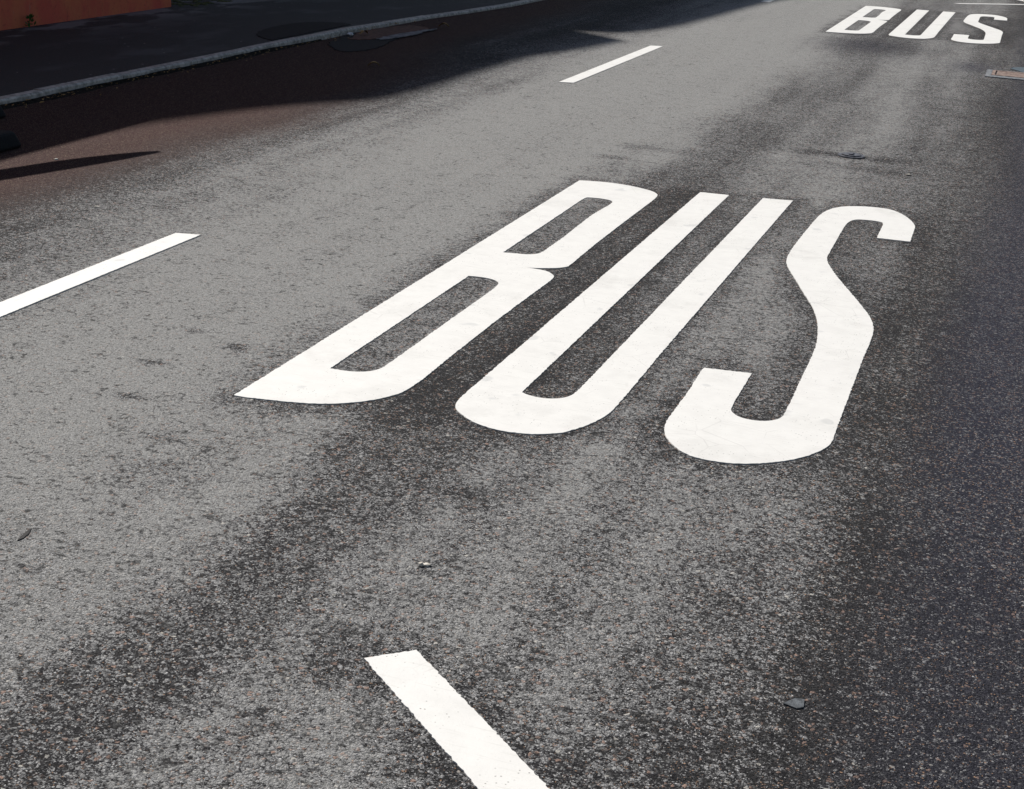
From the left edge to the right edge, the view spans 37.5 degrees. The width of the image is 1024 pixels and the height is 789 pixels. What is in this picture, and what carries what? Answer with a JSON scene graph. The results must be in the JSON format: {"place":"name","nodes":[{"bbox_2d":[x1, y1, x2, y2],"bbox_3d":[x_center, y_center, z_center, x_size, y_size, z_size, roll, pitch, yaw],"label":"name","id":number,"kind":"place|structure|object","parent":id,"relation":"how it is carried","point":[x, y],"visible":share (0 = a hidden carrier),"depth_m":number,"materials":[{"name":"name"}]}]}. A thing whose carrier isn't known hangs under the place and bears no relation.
{"place":"outdoors","nodes":[
{"label":"outdoors","id":0,"kind":"place"},
{"bbox_2d":[0,0,519,95],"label":"pavement","id":1,"kind":"structure","parent":0,"point":[37,56],"depth_m":13.82,"materials":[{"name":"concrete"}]},
{"bbox_2d":[23,14,36,27],"bbox_3d":[-4.385,-3.396,13.708,0.108,0.133,0.158,4,20,2],"label":"weed plant","id":2,"kind":"object","parent":1,"relation":"on","point":[30,17],"visible":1,"depth_m":13.72,"materials":[{"name":"green plant"}]},
{"bbox_2d":[171,0,231,5],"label":"moss","id":3,"kind":"object","parent":1,"relation":"on","point":[179,3],"visible":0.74,"depth_m":16.50,"materials":[{"name":"green plant"}]},
{"bbox_2d":[256,22,350,39],"bbox_3d":[-2.135,-3.556,14.690,0.511,0.004,1.770,10,21,17],"label":"asphalt patch","id":4,"kind":"object","parent":1,"relation":"on","point":[282,31],"visible":1,"depth_m":14.70,"materials":[{"name":"black asphalt"}]},
{"bbox_2d":[0,0,1023,788],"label":"road","id":5,"kind":"structure","parent":0,"point":[208,580],"depth_m":4.92,"materials":[{"name":"grey asphalt"}]},
{"bbox_2d":[0,106,20,151],"bbox_3d":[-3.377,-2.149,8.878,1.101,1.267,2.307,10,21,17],"label":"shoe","id":6,"kind":"object","parent":5,"relation":"on","point":[9,140],"visible":1,"depth_m":8.82,"materials":[{"name":"black leather"}]},
{"bbox_2d":[17,528,31,540],"bbox_3d":[-1.312,0.379,4.064,0.012,0.004,0.082,6,20,7],"label":"dark scrap","id":7,"kind":"object","parent":5,"relation":"on","point":[25,534],"visible":1,"depth_m":4.06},
{"bbox_2d":[0,233,200,317],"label":"lane marking","id":8,"kind":"object","parent":5,"relation":"on","point":[44,292],"visible":1,"depth_m":6.46,"materials":[{"name":"paint"}]},
{"bbox_2d":[0,39,321,109],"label":"gutter dirt","id":9,"kind":"structure","parent":5,"relation":"on","point":[121,81],"depth_m":11.66,"materials":[{"name":"black soil"}]},
{"bbox_2d":[5,20,415,104],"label":"leaf litter","id":10,"kind":"object","parent":5,"relation":"on","point":[193,68],"visible":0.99,"depth_m":11.96,"materials":[{"name":"brown plant"}]},
{"bbox_2d":[327,33,402,51],"bbox_3d":[-1.423,-3.470,14.724,0.572,0.004,2.060,6,20,9],"label":"asphalt patch","id":11,"kind":"object","parent":5,"relation":"on","point":[343,43],"visible":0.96,"depth_m":14.32,"materials":[{"name":"black asphalt"}]},
{"bbox_2d":[348,25,428,39],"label":"dried puddle","id":12,"kind":"object","parent":5,"relation":"on","point":[375,33],"visible":0.91,"depth_m":15.34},
{"bbox_2d":[376,28,436,39],"bbox_3d":[-1.043,-3.644,15.241,0.169,0.004,1.339,11,21,20],"label":"silt streak","id":13,"kind":"object","parent":5,"relation":"on","point":[412,33],"visible":1,"depth_m":15.16,"materials":[{"name":"grey soil"}]},
{"bbox_2d":[418,562,431,566],"bbox_3d":[-0.232,0.452,4.019,0.037,0.013,0.016,0,20,-10],"label":"pebble","id":14,"kind":"object","parent":5,"relation":"on","point":[421,564],"visible":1,"depth_m":4.01,"materials":[{"name":"stone"}]},
{"bbox_2d":[364,650,548,788],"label":"zigzag stroke","id":15,"kind":"object","parent":5,"relation":"on","point":[476,748],"visible":1,"depth_m":3.29,"materials":[{"name":"paint"}]},
{"bbox_2d":[234,180,914,464],"bbox_3d":[0.691,-0.509,6.848,1.976,0.008,4.407,10,21,17],"label":"bus word marking","id":16,"kind":"object","parent":5,"relation":"on","point":[704,422],"visible":1,"depth_m":5.97,"materials":[{"name":"paint"}]},
{"bbox_2d":[560,46,662,82],"bbox_3d":[0.972,-3.100,14.087,0.124,0.008,3.200,10,21,17],"label":"lane marking","id":17,"kind":"object","parent":5,"relation":"on","point":[599,69],"visible":1,"depth_m":13.84,"materials":[{"name":"paint"}]},
{"bbox_2d":[838,152,864,158],"bbox_3d":[2.280,-1.601,10.132,0.184,0.044,0.184,10,21,17],"label":"valve cover","id":18,"kind":"object","parent":5,"relation":"on","point":[851,155],"visible":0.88,"depth_m":10.09,"materials":[{"name":"metal"}]},
{"bbox_2d":[826,6,1006,43],"bbox_3d":[5.341,-4.793,19.478,1.974,0.008,4.407,10,21,17],"label":"bus word marking","id":19,"kind":"object","parent":5,"relation":"on","point":[941,20],"visible":1,"depth_m":19.12,"materials":[{"name":"paint"}]},
{"bbox_2d":[956,3,1023,4],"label":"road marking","id":20,"kind":"object","parent":5,"relation":"on","point":[986,3],"visible":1,"depth_m":23.05,"materials":[{"name":"paint"}]},
{"bbox_2d":[985,69,1023,80],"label":"road drain","id":21,"kind":"object","parent":5,"relation":"on","point":[1007,75],"visible":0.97,"depth_m":14.74,"materials":[{"name":"metal"}]},
{"bbox_2d":[783,698,804,709],"bbox_3d":[0.648,0.708,3.460,0.046,0.004,0.047,10,21,17],"label":"plastic scrap","id":22,"kind":"object","parent":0,"point":[796,703],"visible":1,"depth_m":3.45,"materials":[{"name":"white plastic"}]},
{"bbox_2d":[1011,67,1023,71],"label":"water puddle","id":23,"kind":"object","parent":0,"point":[1020,69],"visible":1,"depth_m":15.27,"materials":[{"name":"grey liquid"}]},
{"label":"road","id":24,"kind":"structure","parent":0,"visible":0},
{"bbox_2d":[0,0,542,104],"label":"kerb","id":25,"kind":"structure","parent":24,"relation":"on","point":[59,88],"depth_m":12.82,"materials":[{"name":"concrete"}]},
{"label":"ground","id":26,"kind":"structure","parent":0,"visible":0},
{"bbox_2d":[0,0,170,30],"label":"red building","id":27,"kind":"structure","parent":26,"relation":"on","point":[13,13],"depth_m":14.25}
]}

